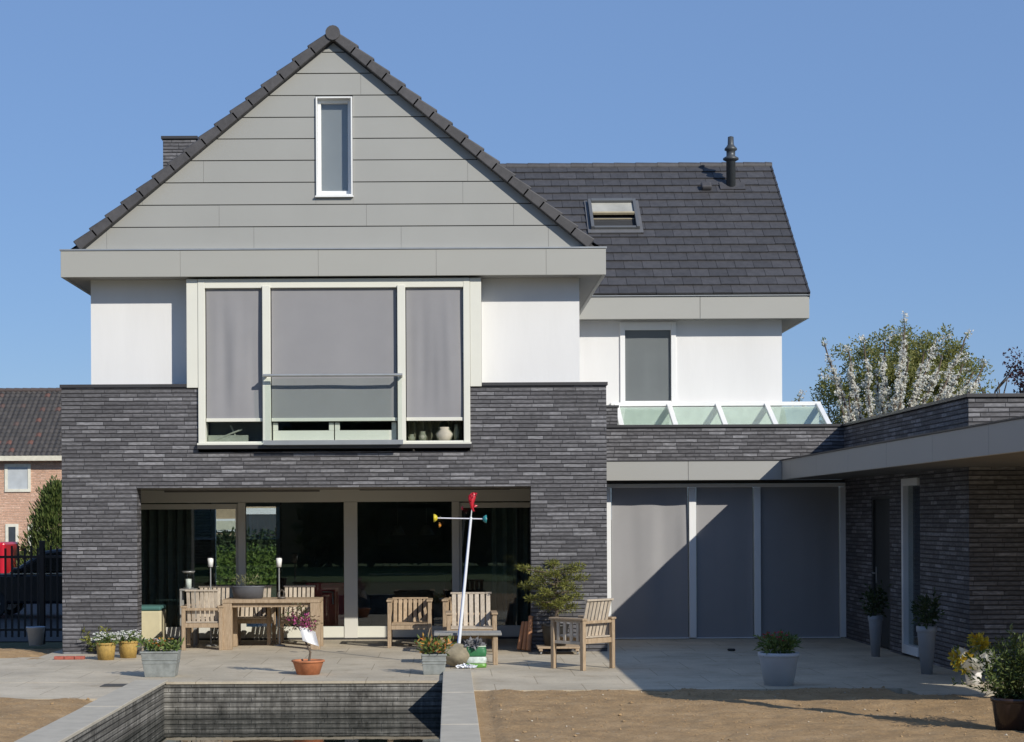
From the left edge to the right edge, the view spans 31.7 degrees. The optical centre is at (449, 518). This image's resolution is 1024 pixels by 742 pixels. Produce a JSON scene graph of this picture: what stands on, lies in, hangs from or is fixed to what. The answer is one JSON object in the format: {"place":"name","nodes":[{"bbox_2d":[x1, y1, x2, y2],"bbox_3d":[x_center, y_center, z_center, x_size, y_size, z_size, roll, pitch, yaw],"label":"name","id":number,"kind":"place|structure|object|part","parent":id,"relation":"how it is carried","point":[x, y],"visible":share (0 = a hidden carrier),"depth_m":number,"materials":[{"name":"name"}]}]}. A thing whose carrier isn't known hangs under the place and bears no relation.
{"place":"outdoors","nodes":[
{"label":"outdoors","id":0,"kind":"place"},
{"bbox_2d":[0,549,61,615],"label":"parked car","id":1,"kind":"object","parent":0,"point":[34,565],"visible":0.23,"depth_m":37.45,"materials":[{"name":"black paint"}]},
{"bbox_3d":[-7.896,0.884,37.572,2.200,0.420,0.013,0,0,0],"label":"side window","id":2,"kind":"part","parent":1,"relation":"part of","materials":[{"name":"black glass"}]},
{"bbox_2d":[0,697,92,741],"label":"sand bed","id":3,"kind":"object","parent":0,"point":[28,720],"visible":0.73,"depth_m":17.82,"materials":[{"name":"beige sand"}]},
{"bbox_2d":[0,584,268,641],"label":"road","id":4,"kind":"structure","parent":0,"point":[22,638],"depth_m":35.96,"materials":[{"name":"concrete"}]},
{"bbox_2d":[0,542,17,572],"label":"parked van","id":5,"kind":"object","parent":4,"relation":"on","point":[7,545],"visible":0.36,"depth_m":49.31,"materials":[{"name":"red paint"}]},
{"bbox_2d":[19,542,275,584],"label":"clipped hedge","id":6,"kind":"object","parent":4,"relation":"on","point":[261,562],"visible":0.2,"depth_m":55.90,"materials":[{"name":"green plant"}]},
{"bbox_2d":[46,527,275,549],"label":"dark hedge","id":7,"kind":"object","parent":4,"relation":"on","point":[225,538],"visible":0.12,"depth_m":61.80,"materials":[{"name":"green plant"}]},
{"bbox_2d":[216,506,275,535],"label":"garage","id":8,"kind":"structure","parent":0,"point":[258,518],"depth_m":69.65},
{"bbox_2d":[216,519,235,531],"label":"window","id":9,"kind":"structure","parent":8,"relation":"in","point":[226,524],"depth_m":69.62,"materials":[{"name":"white glass"}]},
{"bbox_2d":[246,515,275,535],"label":"garage door","id":10,"kind":"structure","parent":8,"relation":"in","point":[258,522],"depth_m":69.64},
{"bbox_2d":[277,590,285,598],"bbox_3d":[-2.481,1.110,26.520,0.130,0.142,0.130,0,0,0],"label":"wire basket","id":11,"kind":"object","parent":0,"point":[280,597],"visible":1,"depth_m":26.50,"materials":[{"name":"grey metal"}]},
{"bbox_2d":[0,535,839,648],"bbox_3d":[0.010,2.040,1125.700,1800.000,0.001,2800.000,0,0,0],"label":"ground","id":12,"kind":"structure","parent":0,"point":[25,645],"depth_m":29.98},
{"bbox_2d":[0,388,61,550],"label":"brick house","id":13,"kind":"structure","parent":12,"relation":"on","point":[30,440],"depth_m":81.70,"materials":[{"name":"tile"}]},
{"bbox_2d":[5,524,18,545],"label":"window","id":14,"kind":"structure","parent":13,"relation":"in","point":[11,530],"depth_m":81.68,"materials":[{"name":"white glass"}]},
{"bbox_2d":[5,464,30,491],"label":"window","id":15,"kind":"structure","parent":13,"relation":"in","point":[17,476],"depth_m":81.68,"materials":[{"name":"white glass"}]},
{"bbox_2d":[0,541,62,643],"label":"metal fence","id":16,"kind":"object","parent":12,"relation":"on","point":[41,596],"visible":0.62,"depth_m":29.18,"materials":[{"name":"black metal"}]},
{"bbox_2d":[14,474,61,567],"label":"conifer","id":17,"kind":"object","parent":12,"relation":"on","point":[47,516],"visible":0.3,"depth_m":49.31,"materials":[{"name":"green plant"}]},
{"bbox_2d":[14,669,480,741],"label":"garden pond","id":18,"kind":"structure","parent":12,"relation":"in","point":[119,714],"depth_m":21.18,"materials":[{"name":"stone"}]},
{"bbox_2d":[119,710,440,741],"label":"water","id":19,"kind":"structure","parent":18,"relation":"in","point":[313,726],"depth_m":19.49,"materials":[{"name":"black liquid"}]},
{"bbox_2d":[59,25,1023,673],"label":"house","id":20,"kind":"structure","parent":12,"relation":"on","point":[331,271],"depth_m":25.72,"materials":[{"name":"brick"}]},
{"bbox_2d":[208,425,248,441],"bbox_3d":[-3.188,-1.226,25.905,0.570,0.249,0.110,0,0,0],"label":"model airplane","id":21,"kind":"object","parent":20,"relation":"on","point":[229,437],"visible":0.93,"depth_m":25.86,"materials":[{"name":"white plastic"}]},
{"bbox_2d":[211,502,279,601],"bbox_3d":[-4.107,0.671,36.260,1.380,2.000,0.120,0,0,0],"label":"street window","id":22,"kind":"structure","parent":20,"relation":"in","point":[271,504],"depth_m":36.20,"materials":[{"name":"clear glass"}]},
{"bbox_2d":[186,278,481,449],"bbox_3d":[-1.653,-2.218,25.788,4.205,2.427,0.605,0,0,0],"label":"bay window","id":23,"kind":"structure","parent":20,"relation":"in","point":[261,352],"depth_m":25.72,"materials":[{"name":"metal"}]},
{"bbox_2d":[315,96,353,197],"bbox_3d":[-1.651,-5.301,25.773,0.545,1.434,0.315,0,0,0],"label":"gable window","id":24,"kind":"structure","parent":20,"relation":"in","point":[334,114],"depth_m":25.81,"materials":[{"name":"white glass"}]},
{"bbox_2d":[141,489,529,639],"bbox_3d":[-1.647,0.693,28.558,7.160,2.450,0.185,0,0,0],"label":"sliding door","id":25,"kind":"structure","parent":20,"relation":"in","point":[350,630],"depth_m":28.50,"materials":[{"name":"metal"}]},
{"bbox_2d":[408,434,414,440],"bbox_3d":[-0.550,-1.167,25.880,0.100,0.100,0.097,0,0,0],"label":"ledge pot","id":26,"kind":"object","parent":20,"relation":"on","point":[411,437],"visible":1,"depth_m":25.85,"materials":[{"name":"ceramic"}]},
{"bbox_2d":[418,431,426,440],"bbox_3d":[-0.394,-1.188,25.880,0.120,0.140,0.117,0,0,0],"label":"ledge pot","id":27,"kind":"object","parent":20,"relation":"on","point":[422,436],"visible":1,"depth_m":25.84,"materials":[{"name":"ceramic"}]},
{"bbox_2d":[435,427,452,440],"bbox_3d":[-0.080,-1.220,25.880,0.260,0.200,0.253,0,0,0],"label":"ledge pot","id":28,"kind":"object","parent":20,"relation":"on","point":[443,433],"visible":0.97,"depth_m":25.80,"materials":[{"name":"white ceramic"}]},
{"bbox_2d":[454,424,458,439],"bbox_3d":[0.091,-1.241,25.880,0.080,0.240,0.078,0,0,0],"label":"ledge pot","id":29,"kind":"object","parent":20,"relation":"on","point":[456,433],"visible":1,"depth_m":25.85,"materials":[{"name":"ceramic"}]},
{"bbox_2d":[584,198,643,233],"bbox_3d":[3.037,-5.625,33.445,1.016,0.812,0.970,0,0,0],"label":"roof window","id":30,"kind":"structure","parent":20,"relation":"in","point":[595,206],"depth_m":33.38,"materials":[{"name":"grey metal"}]},
{"bbox_2d":[620,322,675,401],"bbox_3d":[3.498,-2.738,31.835,0.989,1.484,0.130,0,0,0],"label":"bedroom window","id":31,"kind":"structure","parent":20,"relation":"in","point":[647,349],"depth_m":31.83,"materials":[{"name":"white glass"}]},
{"bbox_2d":[872,496,889,648],"bbox_3d":[6.248,0.759,25.930,0.152,2.180,1.100,0,0,0],"label":"door","id":32,"kind":"structure","parent":20,"relation":"in","point":[880,504],"depth_m":25.98,"materials":[{"name":"metal"}]},
{"bbox_2d":[901,477,919,656],"bbox_3d":[6.253,0.639,24.205,0.140,2.380,0.910,0,0,0],"label":"wing window","id":33,"kind":"structure","parent":20,"relation":"in","point":[908,647],"depth_m":24.57,"materials":[{"name":"white glass"}]},
{"bbox_2d":[791,311,988,422],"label":"blossom tree","id":34,"kind":"object","parent":12,"relation":"on","point":[897,397],"visible":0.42,"depth_m":40.67,"materials":[{"name":"white plant"}]},
{"bbox_2d":[809,321,997,423],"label":"broadleaf tree","id":35,"kind":"object","parent":12,"relation":"on","point":[875,351],"visible":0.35,"depth_m":49.07,"materials":[{"name":"green plant"}]},
{"bbox_2d":[978,346,1023,392],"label":"copper tree","id":36,"kind":"object","parent":12,"relation":"on","point":[1020,372],"visible":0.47,"depth_m":45.81,"materials":[{"name":"brown plant"}]},
{"bbox_2d":[0,637,1023,700],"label":"terrace","id":37,"kind":"structure","parent":0,"point":[664,665],"depth_m":22.87,"materials":[{"name":"concrete"}]},
{"bbox_2d":[0,648,62,659],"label":"sand heap","id":38,"kind":"object","parent":37,"relation":"on","point":[12,652],"visible":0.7,"depth_m":25.64,"materials":[{"name":"sand"}]},
{"bbox_2d":[26,626,45,645],"bbox_3d":[-6.198,1.751,26.944,0.290,0.280,0.287,0,0,0],"label":"bucket","id":39,"kind":"object","parent":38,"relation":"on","point":[35,635],"visible":1,"depth_m":26.85,"materials":[{"name":"grey plastic"}]},
{"bbox_2d":[54,656,84,659],"bbox_3d":[-5.218,1.904,24.696,0.410,0.045,0.100,0,0,0],"label":"red brick edging","id":40,"kind":"object","parent":37,"relation":"on","point":[69,657],"visible":1,"depth_m":24.65,"materials":[{"name":"red brick"}]},
{"bbox_2d":[79,626,110,651],"bbox_3d":[-4.999,1.712,25.610,0.567,0.399,0.541,0,0,0],"label":"leafy plant","id":41,"kind":"object","parent":37,"relation":"on","point":[89,642],"visible":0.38,"depth_m":25.64,"materials":[{"name":"green plant"}]},
{"bbox_2d":[90,631,120,659],"bbox_3d":[-4.704,1.722,24.607,0.416,0.404,0.392,0,0,0],"label":"flower pot","id":42,"kind":"object","parent":37,"relation":"on","point":[105,648],"visible":1,"depth_m":24.52,"materials":[{"name":"ceramic"}]},
{"bbox_2d":[100,684,126,686],"bbox_3d":[-3.838,1.914,20.748,0.340,0.009,0.300,0,0,0],"label":"drain cover","id":43,"kind":"object","parent":37,"relation":"on","point":[112,685],"visible":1,"depth_m":20.64,"materials":[{"name":"metal"}]},
{"bbox_2d":[115,629,142,657],"bbox_3d":[-4.464,1.720,24.945,0.419,0.404,0.409,0,0,0],"label":"flower pot","id":44,"kind":"object","parent":37,"relation":"on","point":[127,648],"visible":0.95,"depth_m":24.85,"materials":[{"name":"ceramic"}]},
{"bbox_2d":[142,605,165,644],"bbox_3d":[-4.625,1.624,27.645,0.452,0.597,0.510,0,0,0],"label":"cushioned box","id":45,"kind":"object","parent":37,"relation":"on","point":[154,621],"visible":0.48,"depth_m":27.40,"materials":[{"name":"beige fabric"}]},
{"bbox_2d":[136,636,183,676],"bbox_3d":[-3.539,1.669,21.954,0.575,0.497,0.537,0,0,0],"label":"zinc planter","id":46,"kind":"object","parent":37,"relation":"on","point":[157,661],"visible":1,"depth_m":21.81,"materials":[{"name":"metal"}]},
{"bbox_2d":[179,588,197,646],"bbox_3d":[-3.949,1.486,27.200,0.240,0.868,0.240,0,0,0],"label":"plant stand","id":47,"kind":"object","parent":37,"relation":"on","point":[182,590],"visible":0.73,"depth_m":27.09,"materials":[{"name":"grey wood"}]},
{"bbox_2d":[182,571,194,588],"bbox_3d":[-3.952,0.917,27.200,0.200,0.264,0.200,0,0,0],"label":"candle lantern","id":48,"kind":"object","parent":47,"relation":"on","point":[188,584],"visible":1,"depth_m":27.16,"materials":[{"name":"white glass"}]},
{"bbox_2d":[180,589,223,649],"bbox_3d":[-3.623,1.474,26.555,0.630,0.888,0.609,0,0,0],"label":"garden chair","id":49,"kind":"object","parent":37,"relation":"on","point":[187,623],"visible":0.93,"depth_m":26.29,"materials":[{"name":"brown wood"}]},
{"bbox_2d":[190,586,230,645],"bbox_3d":[-3.620,1.474,27.505,0.630,0.888,0.609,0,0,-2],"label":"garden chair","id":50,"kind":"object","parent":37,"relation":"on","point":[219,591],"visible":0.27,"depth_m":27.73,"materials":[{"name":"brown wood"}]},
{"bbox_2d":[205,556,216,645],"bbox_3d":[-3.611,1.240,27.160,0.180,1.356,0.180,0,0,0],"label":"garden torch","id":51,"kind":"object","parent":37,"relation":"on","point":[210,561],"visible":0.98,"depth_m":27.14,"materials":[{"name":"metal"}]},
{"bbox_2d":[238,585,275,644],"bbox_3d":[-3.002,1.471,27.544,0.630,0.888,0.609,0,0,3],"label":"garden chair","id":52,"kind":"object","parent":37,"relation":"on","point":[269,618],"visible":0.43,"depth_m":27.70,"materials":[{"name":"brown wood"}]},
{"bbox_2d":[222,597,322,649],"bbox_3d":[-2.620,1.546,26.720,1.426,0.735,0.796,0,0,0],"label":"dining table","id":53,"kind":"object","parent":37,"relation":"on","point":[231,605],"visible":0.98,"depth_m":26.33,"materials":[{"name":"brown wood"}]},
{"bbox_2d":[231,573,264,598],"bbox_3d":[-3.002,0.977,26.691,0.512,0.402,0.294,0,0,0],"label":"oval planter","id":54,"kind":"object","parent":53,"relation":"on","point":[247,592],"visible":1,"depth_m":26.60,"materials":[{"name":"metal"}]},
{"bbox_2d":[273,556,284,645],"bbox_3d":[-2.578,1.237,27.160,0.180,1.351,0.180,0,0,0],"label":"garden torch","id":55,"kind":"object","parent":37,"relation":"on","point":[278,561],"visible":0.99,"depth_m":27.15,"materials":[{"name":"metal"}]},
{"bbox_2d":[277,585,315,643],"bbox_3d":[-2.316,1.468,27.515,0.630,0.888,0.609,0,0,-1],"label":"garden chair","id":56,"kind":"object","parent":37,"relation":"on","point":[282,610],"visible":0.37,"depth_m":27.73,"materials":[{"name":"brown wood"}]},
{"bbox_2d":[279,601,324,674],"bbox_3d":[-1.826,1.462,22.133,0.570,0.894,0.410,0,0,0],"label":"potted tree","id":57,"kind":"object","parent":37,"relation":"on","point":[309,666],"visible":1,"depth_m":22.08,"materials":[{"name":"orange plant"}]},
{"bbox_2d":[386,597,432,647],"bbox_3d":[-0.598,1.542,26.845,0.680,0.723,0.630,0,0,0],"label":"garden chair","id":58,"kind":"object","parent":37,"relation":"on","point":[414,624],"visible":0.97,"depth_m":27.03,"materials":[{"name":"brown wood"}]},
{"bbox_2d":[414,633,456,674],"bbox_3d":[-0.174,1.645,22.065,0.542,0.512,0.508,0,0,0],"label":"zinc planter","id":59,"kind":"object","parent":37,"relation":"on","point":[433,662],"visible":0.99,"depth_m":21.95,"materials":[{"name":"metal"}]},
{"bbox_2d":[444,643,469,666],"bbox_3d":[0.074,1.736,23.075,0.441,0.306,0.356,0,0,0],"label":"boulder","id":60,"kind":"object","parent":37,"relation":"on","point":[458,653],"visible":0.69,"depth_m":22.93,"materials":[{"name":"stone"}]},
{"bbox_2d":[434,492,486,642],"bbox_3d":[0.137,0.778,23.311,0.691,2.246,0.224,0,0,0],"label":"wind spinner","id":61,"kind":"object","parent":37,"relation":"on","point":[471,498],"visible":0.95,"depth_m":23.25,"materials":[{"name":"white painted metal"},{"name":"red plastic"},{"name":"yellow and teal plastic"}]},
{"bbox_2d":[442,597,488,646],"bbox_3d":[0.237,1.537,26.895,0.680,0.723,0.630,0,0,4],"label":"garden chair","id":62,"kind":"object","parent":37,"relation":"on","point":[445,601],"visible":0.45,"depth_m":26.78,"materials":[{"name":"brown wood"}]},
{"bbox_2d":[456,663,477,668],"bbox_3d":[0.211,1.866,22.828,0.278,0.086,0.183,0,0,11],"label":"crumpled paper","id":63,"kind":"object","parent":37,"relation":"on","point":[461,666],"visible":0.99,"depth_m":22.81,"materials":[{"name":"white paper"}]},
{"bbox_2d":[434,630,501,664],"bbox_3d":[0.232,1.689,23.609,0.880,0.420,0.515,0,0,0],"label":"bench","id":64,"kind":"object","parent":37,"relation":"on","point":[493,635],"visible":0.85,"depth_m":23.39,"materials":[{"name":"brown wood"}]},
{"bbox_2d":[446,592,497,651],"bbox_3d":[0.304,1.474,25.500,0.730,0.848,0.759,0,0,0],"label":"garden chair","id":65,"kind":"object","parent":37,"relation":"on","point":[471,626],"visible":0.82,"depth_m":25.71,"materials":[{"name":"brown wood"}]},
{"bbox_2d":[463,636,486,667],"bbox_3d":[0.318,1.696,23.038,0.317,0.400,0.325,0,0,0],"label":"potting soil sack","id":66,"kind":"object","parent":37,"relation":"on","point":[476,649],"visible":0.98,"depth_m":22.95,"materials":[{"name":"green plastic"}]},
{"bbox_2d":[517,621,524,649],"bbox_3d":[1.025,1.673,25.804,0.068,0.408,0.207,0,0,33],"label":"terracotta tube","id":67,"kind":"object","parent":37,"relation":"on","point":[520,641],"visible":1,"depth_m":25.77,"materials":[{"name":"brown ceramic"}]},
{"bbox_2d":[522,621,527,649],"bbox_3d":[1.083,1.670,25.722,0.068,0.411,0.197,0,0,25],"label":"terracotta tube","id":68,"kind":"object","parent":37,"relation":"on","point":[524,643],"visible":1,"depth_m":25.69,"materials":[{"name":"brown ceramic"}]},
{"bbox_2d":[526,616,532,650],"bbox_3d":[1.136,1.625,25.641,0.067,0.496,0.192,0,0,20],"label":"terracotta tube","id":69,"kind":"object","parent":37,"relation":"on","point":[529,632],"visible":1,"depth_m":25.61,"materials":[{"name":"brown ceramic"}]},
{"bbox_2d":[536,644,579,654],"bbox_3d":[1.520,1.836,25.336,0.600,0.112,0.540,0,0,0],"label":"plant trolley","id":70,"kind":"object","parent":37,"relation":"on","point":[540,647],"visible":0.91,"depth_m":25.09,"materials":[{"name":"brown wood"}]},
{"bbox_2d":[514,558,589,645],"bbox_3d":[1.443,1.156,25.387,1.114,1.243,0.928,0,0,0],"label":"potted pine","id":71,"kind":"object","parent":70,"relation":"on","point":[563,584],"visible":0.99,"depth_m":25.27,"materials":[{"name":"plant"}]},
{"bbox_2d":[549,598,615,670],"bbox_3d":[1.687,1.448,22.817,0.630,0.888,0.609,0,0,-43],"label":"garden chair","id":72,"kind":"object","parent":37,"relation":"on","point":[595,622],"visible":1,"depth_m":22.68,"materials":[{"name":"brown wood"}]},
{"bbox_2d":[752,629,802,685],"bbox_3d":[3.734,1.563,20.426,0.539,0.637,0.573,0,0,30],"label":"flower pot","id":73,"kind":"object","parent":37,"relation":"on","point":[778,665],"visible":1,"depth_m":20.27,"materials":[{"name":"ceramic"}]},
{"bbox_2d":[859,580,891,656],"bbox_3d":[5.785,1.346,24.494,0.440,1.049,0.405,0,0,-21],"label":"tall planter","id":74,"kind":"object","parent":37,"relation":"on","point":[875,620],"visible":1,"depth_m":24.43,"materials":[{"name":"ceramic"}]},
{"bbox_2d":[910,587,944,673],"bbox_3d":[5.778,1.345,21.740,0.426,1.052,0.419,0,0,31],"label":"tall planter","id":75,"kind":"object","parent":37,"relation":"on","point":[926,634],"visible":1,"depth_m":21.68,"materials":[{"name":"ceramic"}]},
{"bbox_2d":[947,632,999,684],"bbox_3d":[5.873,1.565,20.294,0.595,0.612,0.581,0,0,-35],"label":"wrapped flower pot","id":76,"kind":"object","parent":37,"relation":"on","point":[958,656],"visible":0.81,"depth_m":20.20,"materials":[{"name":"plant"}]},
{"bbox_2d":[0,0,1023,487],"label":"sky","id":77,"kind":"structure","parent":0,"point":[891,132],"materials":[{"name":"blue"}]},
{"bbox_2d":[474,686,1023,741],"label":"sand bed","id":78,"kind":"object","parent":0,"point":[848,727],"visible":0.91,"depth_m":17.07,"materials":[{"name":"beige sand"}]},
{"bbox_2d":[500,689,1006,741],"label":"pebbles","id":79,"kind":"object","parent":78,"relation":"on","point":[717,741],"visible":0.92,"depth_m":16.82,"materials":[{"name":"stone"}]},
{"bbox_2d":[951,624,1023,730],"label":"potted shrub","id":80,"kind":"object","parent":78,"relation":"on","point":[1008,709],"visible":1,"depth_m":15.83,"materials":[{"name":"green plant"}]}
]}

